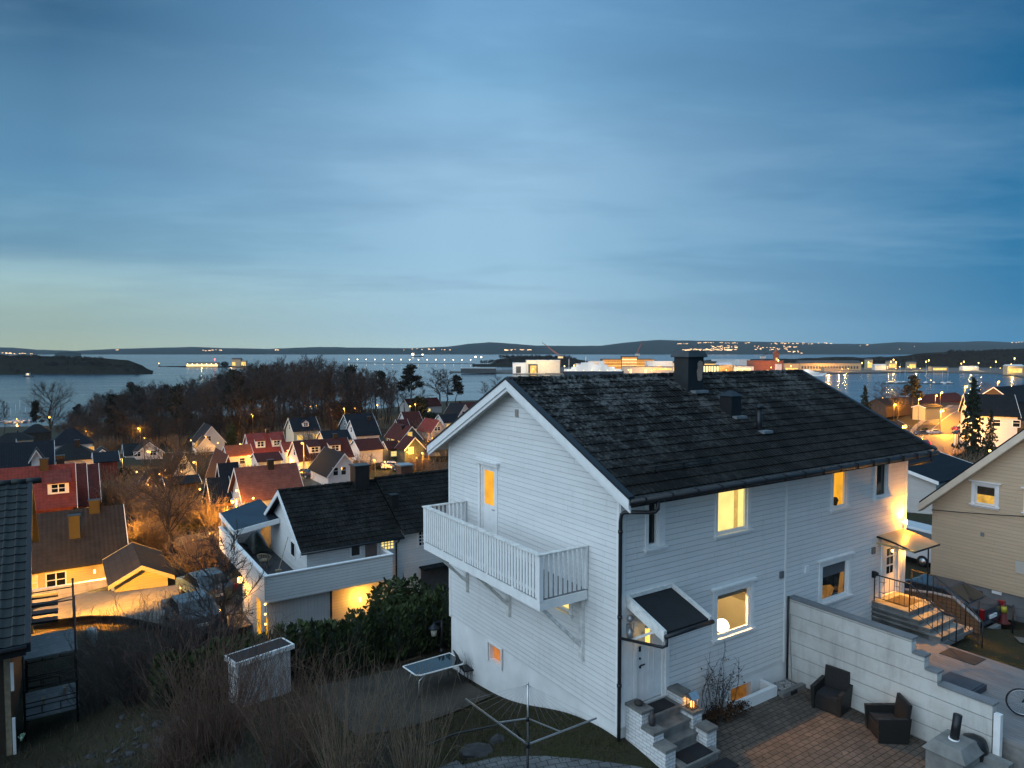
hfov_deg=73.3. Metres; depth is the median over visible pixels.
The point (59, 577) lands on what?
window
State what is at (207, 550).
bare shrub
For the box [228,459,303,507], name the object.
village house
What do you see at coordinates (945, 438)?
road
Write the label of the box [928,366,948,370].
harbour building
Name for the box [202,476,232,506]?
village house
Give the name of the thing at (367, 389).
bare tree
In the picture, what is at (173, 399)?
pine tree
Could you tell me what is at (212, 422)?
bare tree
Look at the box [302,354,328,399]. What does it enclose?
bare tree
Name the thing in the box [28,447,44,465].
village house
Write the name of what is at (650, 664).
front door
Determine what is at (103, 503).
bare shrub
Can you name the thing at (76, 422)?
bare tree
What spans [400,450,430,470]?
bare shrub
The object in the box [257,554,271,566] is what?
rattan chair
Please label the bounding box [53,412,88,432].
bare tree
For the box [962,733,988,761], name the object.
kettle cover
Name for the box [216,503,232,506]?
window
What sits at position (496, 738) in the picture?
stone
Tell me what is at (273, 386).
bare tree
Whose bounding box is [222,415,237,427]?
bare tree
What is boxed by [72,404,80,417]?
pine tree
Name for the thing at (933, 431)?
parked car
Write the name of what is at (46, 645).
scaffold
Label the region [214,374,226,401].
pine tree
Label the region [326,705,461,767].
bare shrub
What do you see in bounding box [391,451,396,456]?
window
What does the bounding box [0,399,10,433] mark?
bare tree
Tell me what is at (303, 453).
street lamp
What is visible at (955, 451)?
bare shrub
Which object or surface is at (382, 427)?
bare shrub
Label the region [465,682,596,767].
clothes dryer
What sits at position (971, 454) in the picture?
bare shrub
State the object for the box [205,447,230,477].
village house
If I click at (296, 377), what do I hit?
bare tree
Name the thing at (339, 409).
bare tree
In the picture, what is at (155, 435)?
bare tree
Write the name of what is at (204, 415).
bare tree
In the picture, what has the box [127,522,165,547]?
bare shrub
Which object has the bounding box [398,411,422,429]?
village house
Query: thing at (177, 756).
bare shrub
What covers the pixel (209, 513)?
bare shrub
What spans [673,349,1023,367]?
harbour shore
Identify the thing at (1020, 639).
path
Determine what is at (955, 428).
parked car
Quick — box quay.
[449,367,1023,377]
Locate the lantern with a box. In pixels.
[685,689,699,709]
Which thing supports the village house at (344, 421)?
on the ground at (1004, 646)
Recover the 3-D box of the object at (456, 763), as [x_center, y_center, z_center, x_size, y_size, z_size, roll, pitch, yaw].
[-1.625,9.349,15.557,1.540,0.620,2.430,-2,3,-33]
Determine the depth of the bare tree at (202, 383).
232.69 m
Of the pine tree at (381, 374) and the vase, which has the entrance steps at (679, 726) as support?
the vase
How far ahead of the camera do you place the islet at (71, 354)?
5057.42 m
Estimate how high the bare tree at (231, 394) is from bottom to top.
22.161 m
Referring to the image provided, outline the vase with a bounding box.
[648,710,655,726]
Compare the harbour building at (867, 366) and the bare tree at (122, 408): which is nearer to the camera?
the bare tree at (122, 408)
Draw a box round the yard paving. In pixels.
[314,668,490,735]
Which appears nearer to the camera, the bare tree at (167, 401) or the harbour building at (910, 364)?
the bare tree at (167, 401)
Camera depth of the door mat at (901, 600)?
23.15 m
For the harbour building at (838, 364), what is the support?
on the quay
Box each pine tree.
[29,400,44,423]
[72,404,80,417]
[102,393,126,447]
[105,395,122,444]
[123,382,135,431]
[129,386,146,421]
[153,384,169,429]
[164,383,194,441]
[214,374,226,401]
[222,368,255,436]
[251,364,271,414]
[339,364,357,399]
[372,370,385,417]
[396,364,424,408]
[448,374,464,402]
[899,375,923,417]
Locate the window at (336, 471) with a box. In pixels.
[333,467,338,475]
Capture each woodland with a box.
[0,354,139,373]
[480,354,587,364]
[793,348,1023,365]
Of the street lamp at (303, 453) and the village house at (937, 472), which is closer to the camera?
the village house at (937, 472)
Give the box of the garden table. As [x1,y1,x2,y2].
[402,652,463,696]
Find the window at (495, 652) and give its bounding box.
[487,639,501,670]
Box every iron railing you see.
[874,575,956,646]
[910,569,983,647]
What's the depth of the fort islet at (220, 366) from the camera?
1893.56 m
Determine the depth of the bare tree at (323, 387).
207.04 m
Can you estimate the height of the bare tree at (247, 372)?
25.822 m
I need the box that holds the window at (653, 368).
[653,368,671,369]
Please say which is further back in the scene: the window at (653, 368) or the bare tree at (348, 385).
the window at (653, 368)
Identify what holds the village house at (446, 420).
on the ground at (1004, 646)
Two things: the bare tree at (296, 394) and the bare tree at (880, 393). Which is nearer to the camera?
the bare tree at (296, 394)
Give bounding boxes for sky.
[0,0,1023,350]
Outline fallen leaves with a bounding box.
[722,689,922,766]
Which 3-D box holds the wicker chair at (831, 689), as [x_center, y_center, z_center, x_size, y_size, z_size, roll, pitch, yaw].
[8.824,8.448,18.980,0.850,0.980,0.840,-3,4,-43]
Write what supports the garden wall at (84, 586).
on the ground at (1004, 646)
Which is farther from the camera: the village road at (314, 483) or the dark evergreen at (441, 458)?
the dark evergreen at (441, 458)
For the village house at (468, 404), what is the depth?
328.08 m
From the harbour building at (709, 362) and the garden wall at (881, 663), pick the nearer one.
the garden wall at (881, 663)
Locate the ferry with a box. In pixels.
[562,361,623,374]
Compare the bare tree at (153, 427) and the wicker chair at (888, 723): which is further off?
the bare tree at (153, 427)
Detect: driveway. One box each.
[33,585,251,632]
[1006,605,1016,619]
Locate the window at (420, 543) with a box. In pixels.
[417,532,423,546]
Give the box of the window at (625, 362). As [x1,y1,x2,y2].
[622,357,636,365]
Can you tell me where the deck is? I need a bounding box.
[916,622,1023,767]
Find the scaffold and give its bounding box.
[21,578,78,740]
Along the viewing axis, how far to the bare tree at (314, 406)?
216.72 m
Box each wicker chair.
[810,664,852,717]
[864,693,911,744]
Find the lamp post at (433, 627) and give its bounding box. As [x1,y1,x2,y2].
[428,620,443,653]
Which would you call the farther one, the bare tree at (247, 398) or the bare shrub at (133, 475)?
the bare tree at (247, 398)
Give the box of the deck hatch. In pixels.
[941,671,986,693]
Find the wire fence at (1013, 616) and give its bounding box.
[977,601,1023,633]
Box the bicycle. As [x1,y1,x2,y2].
[1005,688,1023,715]
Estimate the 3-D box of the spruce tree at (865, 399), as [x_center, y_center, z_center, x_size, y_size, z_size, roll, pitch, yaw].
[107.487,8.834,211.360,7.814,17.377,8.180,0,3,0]
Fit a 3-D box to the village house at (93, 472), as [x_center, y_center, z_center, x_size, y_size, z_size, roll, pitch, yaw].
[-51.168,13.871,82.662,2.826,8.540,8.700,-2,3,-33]
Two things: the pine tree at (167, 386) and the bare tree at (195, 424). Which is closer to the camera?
the bare tree at (195, 424)
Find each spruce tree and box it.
[860,385,872,408]
[951,376,990,462]
[981,410,998,453]
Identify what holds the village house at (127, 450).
on the ground at (1004, 646)
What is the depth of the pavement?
236.37 m
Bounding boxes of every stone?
[125,750,135,756]
[134,726,145,732]
[152,722,160,727]
[460,742,492,759]
[489,733,505,744]
[779,682,805,697]
[987,623,1000,628]
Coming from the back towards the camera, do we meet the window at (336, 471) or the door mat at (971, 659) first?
the window at (336, 471)
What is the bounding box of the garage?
[102,542,174,591]
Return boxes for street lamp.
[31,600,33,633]
[301,442,303,468]
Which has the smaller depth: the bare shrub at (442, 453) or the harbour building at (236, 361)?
the bare shrub at (442, 453)
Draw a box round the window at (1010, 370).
[1009,369,1021,372]
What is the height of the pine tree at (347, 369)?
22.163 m
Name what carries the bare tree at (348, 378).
on the ground at (1004, 646)
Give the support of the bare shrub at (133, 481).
on the ground at (1004, 646)
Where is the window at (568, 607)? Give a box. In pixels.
[551,603,573,619]
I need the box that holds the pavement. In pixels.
[908,405,952,433]
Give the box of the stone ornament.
[634,699,642,705]
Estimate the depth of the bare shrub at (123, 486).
85.80 m
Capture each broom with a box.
[275,537,287,572]
[789,614,797,694]
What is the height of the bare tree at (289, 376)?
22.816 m
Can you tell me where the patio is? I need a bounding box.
[701,679,926,767]
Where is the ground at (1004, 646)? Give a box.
[0,400,1023,767]
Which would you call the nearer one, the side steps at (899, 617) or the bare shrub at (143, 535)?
the side steps at (899, 617)
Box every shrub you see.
[51,577,241,709]
[61,656,117,714]
[93,442,102,450]
[93,476,131,505]
[96,436,123,450]
[99,465,130,488]
[100,475,124,498]
[100,486,124,504]
[101,478,142,492]
[103,479,149,496]
[104,591,318,763]
[107,480,162,509]
[109,480,154,505]
[111,489,156,517]
[112,474,149,492]
[117,480,168,501]
[123,480,164,506]
[124,469,148,480]
[125,499,175,525]
[127,490,182,520]
[127,511,160,535]
[127,515,176,545]
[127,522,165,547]
[127,522,177,549]
[127,702,230,767]
[131,489,197,516]
[131,513,192,543]
[131,520,175,538]
[135,490,192,522]
[137,523,179,548]
[145,532,182,554]
[150,435,165,445]
[153,464,189,480]
[154,491,213,522]
[156,585,260,648]
[158,434,184,447]
[161,533,220,576]
[162,434,190,449]
[166,523,233,572]
[167,484,196,504]
[171,498,225,521]
[172,487,205,506]
[173,533,229,571]
[173,537,215,560]
[174,526,216,548]
[175,491,227,522]
[177,497,228,524]
[177,516,195,525]
[177,525,264,555]
[184,494,244,530]
[184,542,226,570]
[186,505,226,519]
[190,449,213,466]
[191,464,207,478]
[192,455,210,471]
[193,448,209,456]
[198,603,372,767]
[239,459,256,466]
[267,635,429,767]
[299,429,316,439]
[300,469,315,485]
[324,420,339,429]
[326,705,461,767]
[337,656,477,767]
[351,453,376,472]
[378,421,393,432]
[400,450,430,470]
[410,424,423,436]
[419,431,435,444]
[419,462,436,471]
[424,457,447,470]
[435,449,447,456]
[702,699,753,725]
[943,443,975,456]
[944,450,983,462]
[953,446,986,462]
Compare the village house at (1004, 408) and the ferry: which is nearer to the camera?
the village house at (1004, 408)
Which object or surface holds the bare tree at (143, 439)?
on the ground at (1004, 646)
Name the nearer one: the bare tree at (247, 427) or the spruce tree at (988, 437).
the spruce tree at (988, 437)
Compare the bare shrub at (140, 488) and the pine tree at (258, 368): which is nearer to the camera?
the bare shrub at (140, 488)
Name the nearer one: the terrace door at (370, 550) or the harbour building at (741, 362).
the terrace door at (370, 550)
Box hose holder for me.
[872,570,878,577]
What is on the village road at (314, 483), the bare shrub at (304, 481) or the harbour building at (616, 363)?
the bare shrub at (304, 481)
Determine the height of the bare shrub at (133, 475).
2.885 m
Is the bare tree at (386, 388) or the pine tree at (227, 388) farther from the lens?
the bare tree at (386, 388)
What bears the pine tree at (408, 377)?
on the ground at (1004, 646)
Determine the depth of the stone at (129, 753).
18.56 m
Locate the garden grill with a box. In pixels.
[922,713,1013,767]
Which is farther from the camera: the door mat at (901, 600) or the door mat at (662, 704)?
the door mat at (901, 600)
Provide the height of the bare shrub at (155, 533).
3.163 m
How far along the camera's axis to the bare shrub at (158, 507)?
68.95 m
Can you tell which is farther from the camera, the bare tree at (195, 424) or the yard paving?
the bare tree at (195, 424)
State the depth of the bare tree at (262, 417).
197.27 m
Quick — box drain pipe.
[786,596,789,678]
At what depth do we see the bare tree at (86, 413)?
207.31 m
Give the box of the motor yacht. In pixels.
[803,369,826,375]
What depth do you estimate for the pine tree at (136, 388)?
233.65 m
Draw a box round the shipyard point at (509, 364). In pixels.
[472,356,585,366]
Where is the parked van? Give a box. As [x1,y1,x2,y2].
[906,520,931,567]
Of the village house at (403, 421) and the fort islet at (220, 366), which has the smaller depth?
the village house at (403, 421)
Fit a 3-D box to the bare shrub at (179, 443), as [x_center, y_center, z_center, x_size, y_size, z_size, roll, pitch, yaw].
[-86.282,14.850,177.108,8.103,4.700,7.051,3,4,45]
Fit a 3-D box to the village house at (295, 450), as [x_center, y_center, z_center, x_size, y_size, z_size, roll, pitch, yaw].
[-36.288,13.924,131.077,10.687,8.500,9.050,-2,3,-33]
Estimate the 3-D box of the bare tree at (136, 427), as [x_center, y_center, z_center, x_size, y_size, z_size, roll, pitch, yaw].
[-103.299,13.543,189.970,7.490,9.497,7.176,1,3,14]
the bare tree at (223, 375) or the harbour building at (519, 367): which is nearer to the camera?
the bare tree at (223, 375)
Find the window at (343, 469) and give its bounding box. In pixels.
[341,466,346,474]
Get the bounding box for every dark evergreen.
[118,466,133,480]
[221,361,228,365]
[370,462,389,469]
[409,395,428,415]
[422,411,437,418]
[436,456,447,461]
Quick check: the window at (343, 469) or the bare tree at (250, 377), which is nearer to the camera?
the window at (343, 469)
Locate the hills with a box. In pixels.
[0,340,1023,353]
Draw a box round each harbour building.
[232,358,241,365]
[241,361,247,365]
[461,368,495,372]
[512,362,525,373]
[526,360,559,373]
[600,359,653,368]
[621,356,636,369]
[622,366,672,372]
[645,361,672,366]
[704,361,716,364]
[704,365,718,371]
[711,359,735,365]
[714,363,732,371]
[733,366,753,370]
[736,359,749,365]
[746,360,782,370]
[773,348,778,359]
[783,363,799,369]
[795,360,860,369]
[821,367,837,370]
[864,358,872,369]
[872,364,885,369]
[885,360,897,368]
[906,361,915,368]
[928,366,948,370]
[959,366,978,369]
[1003,364,1023,374]
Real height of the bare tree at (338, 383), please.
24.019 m
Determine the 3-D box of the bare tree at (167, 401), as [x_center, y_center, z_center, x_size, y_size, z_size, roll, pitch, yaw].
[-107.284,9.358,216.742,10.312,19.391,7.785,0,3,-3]
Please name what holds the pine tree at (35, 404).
on the ground at (1004, 646)
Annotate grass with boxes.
[0,640,490,767]
[393,694,628,766]
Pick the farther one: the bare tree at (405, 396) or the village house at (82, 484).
the bare tree at (405, 396)
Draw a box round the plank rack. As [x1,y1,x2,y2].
[25,592,57,687]
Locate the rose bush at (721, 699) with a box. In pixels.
[701,643,744,720]
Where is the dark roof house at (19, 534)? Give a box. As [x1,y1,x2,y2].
[0,477,41,757]
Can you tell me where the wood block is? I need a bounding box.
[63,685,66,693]
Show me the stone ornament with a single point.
(638, 702)
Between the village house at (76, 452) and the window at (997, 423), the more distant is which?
the village house at (76, 452)
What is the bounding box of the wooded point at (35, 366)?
[0,355,152,373]
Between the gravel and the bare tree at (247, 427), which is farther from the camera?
the bare tree at (247, 427)
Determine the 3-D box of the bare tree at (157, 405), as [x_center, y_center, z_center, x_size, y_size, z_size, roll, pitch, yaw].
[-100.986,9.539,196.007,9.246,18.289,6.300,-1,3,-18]
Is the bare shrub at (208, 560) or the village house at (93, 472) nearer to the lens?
the bare shrub at (208, 560)
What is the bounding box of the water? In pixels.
[0,354,1023,426]
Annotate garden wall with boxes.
[32,578,107,602]
[788,595,1002,756]
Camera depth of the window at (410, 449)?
142.17 m
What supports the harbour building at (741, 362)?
on the quay
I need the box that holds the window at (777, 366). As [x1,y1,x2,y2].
[775,364,781,369]
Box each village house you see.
[0,432,33,441]
[0,439,16,442]
[0,440,54,468]
[0,457,77,513]
[21,424,51,440]
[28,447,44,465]
[51,428,93,449]
[55,439,95,463]
[56,454,88,508]
[87,463,101,501]
[91,451,119,482]
[95,446,107,451]
[121,443,138,457]
[132,438,164,459]
[138,470,152,489]
[162,474,201,494]
[172,449,195,475]
[191,423,225,450]
[193,435,215,453]
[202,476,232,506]
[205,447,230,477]
[215,462,238,493]
[221,444,253,466]
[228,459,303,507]
[243,429,285,463]
[249,451,283,465]
[279,441,291,463]
[284,413,320,441]
[286,433,354,468]
[308,446,352,483]
[316,429,351,442]
[326,402,357,418]
[338,413,378,429]
[346,416,380,439]
[350,438,384,464]
[382,440,398,461]
[384,423,422,442]
[394,419,409,425]
[395,435,425,463]
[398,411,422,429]
[399,397,442,412]
[416,418,444,440]
[435,414,457,427]
[443,402,467,416]
[458,401,474,407]
[866,396,919,416]
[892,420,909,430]
[906,392,961,404]
[907,452,972,513]
[912,403,942,419]
[958,393,1020,446]
[983,385,1023,420]
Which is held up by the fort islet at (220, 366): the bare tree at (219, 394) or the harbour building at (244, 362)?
the harbour building at (244, 362)
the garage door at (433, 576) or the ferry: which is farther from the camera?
the ferry
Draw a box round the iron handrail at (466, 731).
[417,721,520,749]
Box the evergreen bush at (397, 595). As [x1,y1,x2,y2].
[362,573,432,613]
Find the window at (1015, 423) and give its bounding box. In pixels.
[1012,420,1020,427]
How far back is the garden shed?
21.55 m
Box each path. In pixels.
[457,756,641,767]
[1014,636,1023,642]
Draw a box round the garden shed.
[227,638,294,705]
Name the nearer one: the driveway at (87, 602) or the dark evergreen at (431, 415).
the driveway at (87, 602)
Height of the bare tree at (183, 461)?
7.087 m
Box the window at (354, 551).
[350,546,360,557]
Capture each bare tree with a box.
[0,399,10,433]
[15,379,76,428]
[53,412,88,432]
[53,413,81,430]
[55,414,88,433]
[76,422,95,439]
[77,415,102,437]
[80,403,91,425]
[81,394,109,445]
[82,395,105,438]
[88,425,103,443]
[98,424,116,445]
[99,394,107,437]
[105,389,134,443]
[106,391,137,443]
[109,394,131,443]
[110,409,155,442]
[120,378,152,433]
[122,437,218,558]
[123,417,149,441]
[124,422,142,440]
[133,421,156,438]
[135,384,167,438]
[135,385,160,432]
[135,427,153,465]
[140,387,171,442]
[142,417,164,436]
[143,411,164,442]
[148,379,156,424]
[153,426,164,438]
[159,386,171,433]
[159,406,194,438]
[159,444,204,481]
[160,384,183,437]
[160,518,280,637]
[161,394,190,438]
[169,380,201,444]
[169,384,195,444]
[174,412,197,443]
[178,418,196,447]
[184,414,214,435]
[187,379,199,410]
[189,383,207,422]
[190,408,218,429]
[191,374,211,420]
[191,374,228,423]
[191,377,218,413]
[192,376,225,416]
[192,406,233,430]
[193,383,218,420]
[195,382,230,426]
[196,413,222,429]
[200,404,235,436]
[208,369,221,419]
[214,419,232,443]
[217,366,228,415]
[220,365,269,433]
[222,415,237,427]
[224,375,251,426]
[224,406,249,431]
[226,372,250,442]
[236,408,258,431]
[242,406,264,432]
[243,361,257,425]
[244,359,268,424]
[248,363,287,428]
[251,362,279,429]
[251,362,291,430]
[252,363,291,431]
[253,401,275,426]
[254,418,272,431]
[255,399,292,431]
[257,363,286,422]
[265,401,296,431]
[271,361,284,424]
[271,364,328,414]
[272,353,292,380]
[274,361,315,415]
[275,359,297,409]
[276,358,321,416]
[278,365,292,422]
[281,364,313,410]
[282,363,321,415]
[285,359,313,411]
[285,399,311,417]
[295,353,315,409]
[298,354,321,408]
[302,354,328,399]
[302,357,322,416]
[306,397,331,420]
[309,355,335,423]
[309,365,336,425]
[309,402,338,426]
[314,359,343,413]
[314,368,337,418]
[315,362,346,429]
[316,365,345,427]
[322,368,337,429]
[325,361,349,397]
[328,399,347,425]
[331,403,349,421]
[332,362,347,413]
[333,398,358,418]
[339,377,368,413]
[341,369,353,403]
[343,369,367,412]
[344,372,375,413]
[346,371,371,413]
[349,368,375,413]
[349,394,374,413]
[356,367,371,412]
[364,371,373,412]
[366,373,380,418]
[366,375,382,414]
[369,372,377,415]
[376,378,396,419]
[376,379,396,423]
[377,375,399,421]
[377,376,397,423]
[385,368,398,408]
[386,388,397,425]
[387,376,418,411]
[398,386,413,411]
[418,387,428,397]
[422,367,452,401]
[429,369,464,406]
[475,381,488,393]
[487,375,500,389]
[870,381,889,398]
[887,385,910,419]
[977,382,995,393]
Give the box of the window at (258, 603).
[257,598,267,634]
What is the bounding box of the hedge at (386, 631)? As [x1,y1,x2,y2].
[145,581,450,706]
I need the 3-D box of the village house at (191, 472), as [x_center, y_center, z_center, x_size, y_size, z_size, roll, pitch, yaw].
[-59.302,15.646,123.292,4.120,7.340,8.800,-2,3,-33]
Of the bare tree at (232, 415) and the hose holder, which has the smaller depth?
the hose holder
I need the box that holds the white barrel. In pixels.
[85,626,96,648]
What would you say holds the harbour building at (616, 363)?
on the quay
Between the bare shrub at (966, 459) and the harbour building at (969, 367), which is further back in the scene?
the harbour building at (969, 367)
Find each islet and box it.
[55,352,80,356]
[158,366,247,366]
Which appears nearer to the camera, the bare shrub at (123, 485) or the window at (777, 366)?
the bare shrub at (123, 485)
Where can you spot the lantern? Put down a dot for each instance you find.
(692, 696)
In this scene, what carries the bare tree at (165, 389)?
on the ground at (1004, 646)
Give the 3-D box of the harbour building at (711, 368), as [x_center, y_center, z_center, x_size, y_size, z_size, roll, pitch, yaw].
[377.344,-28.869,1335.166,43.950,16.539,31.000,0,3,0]
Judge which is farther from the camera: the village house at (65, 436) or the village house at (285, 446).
the village house at (65, 436)
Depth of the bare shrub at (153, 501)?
69.76 m
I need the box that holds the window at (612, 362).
[603,360,653,368]
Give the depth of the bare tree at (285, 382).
231.60 m
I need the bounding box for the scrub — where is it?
[173,513,223,533]
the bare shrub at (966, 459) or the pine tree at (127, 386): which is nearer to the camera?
the bare shrub at (966, 459)
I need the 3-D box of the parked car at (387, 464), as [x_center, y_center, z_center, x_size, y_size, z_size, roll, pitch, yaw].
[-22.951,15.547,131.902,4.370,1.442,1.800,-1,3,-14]
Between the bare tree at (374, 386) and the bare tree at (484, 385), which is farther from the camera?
the bare tree at (484, 385)
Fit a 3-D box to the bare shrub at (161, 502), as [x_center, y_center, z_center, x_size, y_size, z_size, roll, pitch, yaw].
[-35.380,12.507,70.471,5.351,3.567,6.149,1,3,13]
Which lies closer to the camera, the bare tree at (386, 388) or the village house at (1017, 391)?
the village house at (1017, 391)
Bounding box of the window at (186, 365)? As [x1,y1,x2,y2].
[186,365,217,365]
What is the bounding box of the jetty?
[882,383,953,383]
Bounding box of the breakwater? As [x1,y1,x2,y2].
[410,363,474,363]
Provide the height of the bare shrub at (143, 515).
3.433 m
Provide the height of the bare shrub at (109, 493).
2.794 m
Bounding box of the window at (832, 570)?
[818,551,854,605]
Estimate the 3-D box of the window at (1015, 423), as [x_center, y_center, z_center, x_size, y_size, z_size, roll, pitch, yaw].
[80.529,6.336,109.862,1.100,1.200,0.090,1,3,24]
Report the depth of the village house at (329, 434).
153.66 m
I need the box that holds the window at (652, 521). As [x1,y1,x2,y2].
[643,502,668,553]
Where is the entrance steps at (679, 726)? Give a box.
[625,683,720,767]
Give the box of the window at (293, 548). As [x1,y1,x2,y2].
[290,539,295,558]
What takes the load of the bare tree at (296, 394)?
on the ground at (1004, 646)
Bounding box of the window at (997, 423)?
[993,419,1000,426]
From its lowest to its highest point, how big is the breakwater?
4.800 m
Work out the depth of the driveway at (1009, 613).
26.91 m
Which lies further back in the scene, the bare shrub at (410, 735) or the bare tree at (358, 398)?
the bare tree at (358, 398)
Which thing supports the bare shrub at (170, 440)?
on the ground at (1004, 646)
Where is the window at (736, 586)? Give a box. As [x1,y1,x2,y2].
[711,577,758,644]
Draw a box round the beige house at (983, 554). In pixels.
[918,429,1023,622]
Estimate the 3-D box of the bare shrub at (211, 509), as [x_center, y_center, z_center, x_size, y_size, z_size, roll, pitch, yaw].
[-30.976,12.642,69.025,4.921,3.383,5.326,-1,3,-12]
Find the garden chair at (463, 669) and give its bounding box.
[453,650,473,681]
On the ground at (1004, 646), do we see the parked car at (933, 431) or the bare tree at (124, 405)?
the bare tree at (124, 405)
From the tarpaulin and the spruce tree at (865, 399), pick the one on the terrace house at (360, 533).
the tarpaulin
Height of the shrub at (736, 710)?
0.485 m
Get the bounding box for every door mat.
[648,698,674,713]
[676,742,712,763]
[706,757,738,767]
[886,595,920,606]
[939,647,985,665]
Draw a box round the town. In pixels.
[5,342,1012,353]
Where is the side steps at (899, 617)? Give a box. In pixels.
[871,592,964,644]
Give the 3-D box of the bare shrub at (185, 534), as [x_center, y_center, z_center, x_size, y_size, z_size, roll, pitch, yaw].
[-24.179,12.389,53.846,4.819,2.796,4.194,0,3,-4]
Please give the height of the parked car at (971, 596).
1.442 m
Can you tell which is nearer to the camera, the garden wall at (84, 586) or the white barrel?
the white barrel
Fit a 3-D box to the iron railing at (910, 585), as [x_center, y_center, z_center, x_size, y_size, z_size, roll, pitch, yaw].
[12.876,7.207,22.070,0.044,1.569,2.576,-2,3,-33]
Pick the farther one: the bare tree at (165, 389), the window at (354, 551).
the bare tree at (165, 389)
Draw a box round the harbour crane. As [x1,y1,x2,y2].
[542,342,562,361]
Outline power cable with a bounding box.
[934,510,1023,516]
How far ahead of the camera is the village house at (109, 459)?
106.93 m
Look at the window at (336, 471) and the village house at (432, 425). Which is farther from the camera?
the village house at (432, 425)
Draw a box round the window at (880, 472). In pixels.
[873,464,893,502]
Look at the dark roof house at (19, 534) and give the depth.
22.04 m
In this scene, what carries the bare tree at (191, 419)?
on the ground at (1004, 646)
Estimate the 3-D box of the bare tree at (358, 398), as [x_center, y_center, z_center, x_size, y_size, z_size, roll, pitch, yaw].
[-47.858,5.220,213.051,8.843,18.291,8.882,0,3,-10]
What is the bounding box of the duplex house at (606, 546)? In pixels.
[422,351,939,741]
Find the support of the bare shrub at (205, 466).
on the ground at (1004, 646)
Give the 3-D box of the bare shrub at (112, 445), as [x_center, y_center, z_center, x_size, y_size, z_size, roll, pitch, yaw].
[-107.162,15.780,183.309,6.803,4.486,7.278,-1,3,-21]
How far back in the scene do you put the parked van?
35.53 m
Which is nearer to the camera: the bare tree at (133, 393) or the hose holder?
the hose holder
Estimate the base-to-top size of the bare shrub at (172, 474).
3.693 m
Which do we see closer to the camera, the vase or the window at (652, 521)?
the vase
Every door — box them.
[365,543,376,557]
[421,566,447,595]
[473,457,499,534]
[516,366,520,372]
[528,364,537,372]
[633,620,669,700]
[880,540,899,596]
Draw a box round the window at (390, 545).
[380,541,394,550]
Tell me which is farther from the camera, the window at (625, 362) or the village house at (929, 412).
the window at (625, 362)
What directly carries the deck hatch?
on the deck
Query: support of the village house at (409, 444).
on the ground at (1004, 646)
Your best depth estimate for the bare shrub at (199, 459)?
140.67 m
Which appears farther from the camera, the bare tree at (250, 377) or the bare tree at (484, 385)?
the bare tree at (484, 385)
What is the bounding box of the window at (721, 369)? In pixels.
[719,367,731,371]
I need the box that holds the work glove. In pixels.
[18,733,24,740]
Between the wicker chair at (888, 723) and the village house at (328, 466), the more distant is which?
the village house at (328, 466)
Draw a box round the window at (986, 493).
[969,479,1001,510]
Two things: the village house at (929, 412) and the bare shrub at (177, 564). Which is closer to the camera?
the bare shrub at (177, 564)
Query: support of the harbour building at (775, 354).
on the quay
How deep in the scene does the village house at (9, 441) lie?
155.36 m
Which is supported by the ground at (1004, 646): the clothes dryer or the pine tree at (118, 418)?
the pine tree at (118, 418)
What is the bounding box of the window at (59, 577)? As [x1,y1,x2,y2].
[45,570,66,586]
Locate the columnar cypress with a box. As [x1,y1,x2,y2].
[225,423,237,444]
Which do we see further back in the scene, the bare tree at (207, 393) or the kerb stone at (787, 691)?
the bare tree at (207, 393)
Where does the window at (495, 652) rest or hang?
in the duplex house at (606, 546)
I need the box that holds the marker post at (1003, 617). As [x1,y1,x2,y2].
[996,601,1010,624]
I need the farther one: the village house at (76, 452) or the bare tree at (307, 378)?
the bare tree at (307, 378)
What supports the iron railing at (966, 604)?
on the side steps at (899, 617)
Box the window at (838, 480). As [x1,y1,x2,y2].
[829,471,851,513]
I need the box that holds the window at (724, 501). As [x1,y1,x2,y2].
[713,488,753,540]
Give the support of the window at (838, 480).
in the duplex house at (606, 546)
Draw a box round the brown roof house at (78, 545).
[32,498,128,588]
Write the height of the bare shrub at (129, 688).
3.792 m
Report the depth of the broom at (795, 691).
20.04 m
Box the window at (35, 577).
[32,575,37,588]
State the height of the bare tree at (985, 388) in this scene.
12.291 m
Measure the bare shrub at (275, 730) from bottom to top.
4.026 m
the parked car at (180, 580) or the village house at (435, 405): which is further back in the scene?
the village house at (435, 405)
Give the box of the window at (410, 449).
[408,447,413,453]
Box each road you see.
[119,451,446,455]
[160,478,370,550]
[913,405,960,455]
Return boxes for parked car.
[161,589,223,637]
[175,567,237,600]
[299,469,310,478]
[380,461,395,469]
[390,462,403,470]
[905,574,1004,627]
[913,430,930,435]
[926,429,942,433]
[951,426,959,429]
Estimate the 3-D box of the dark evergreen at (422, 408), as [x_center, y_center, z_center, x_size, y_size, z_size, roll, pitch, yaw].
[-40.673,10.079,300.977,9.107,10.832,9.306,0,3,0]
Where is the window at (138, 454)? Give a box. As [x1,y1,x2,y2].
[133,451,140,456]
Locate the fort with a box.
[186,362,219,366]
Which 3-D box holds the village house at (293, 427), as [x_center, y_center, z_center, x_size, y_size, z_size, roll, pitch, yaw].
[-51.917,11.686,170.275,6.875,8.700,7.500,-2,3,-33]
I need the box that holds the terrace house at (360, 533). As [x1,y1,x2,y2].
[218,462,448,639]
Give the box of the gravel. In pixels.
[774,679,795,694]
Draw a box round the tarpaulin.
[242,531,272,554]
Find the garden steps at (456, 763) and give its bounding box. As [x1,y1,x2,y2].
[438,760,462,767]

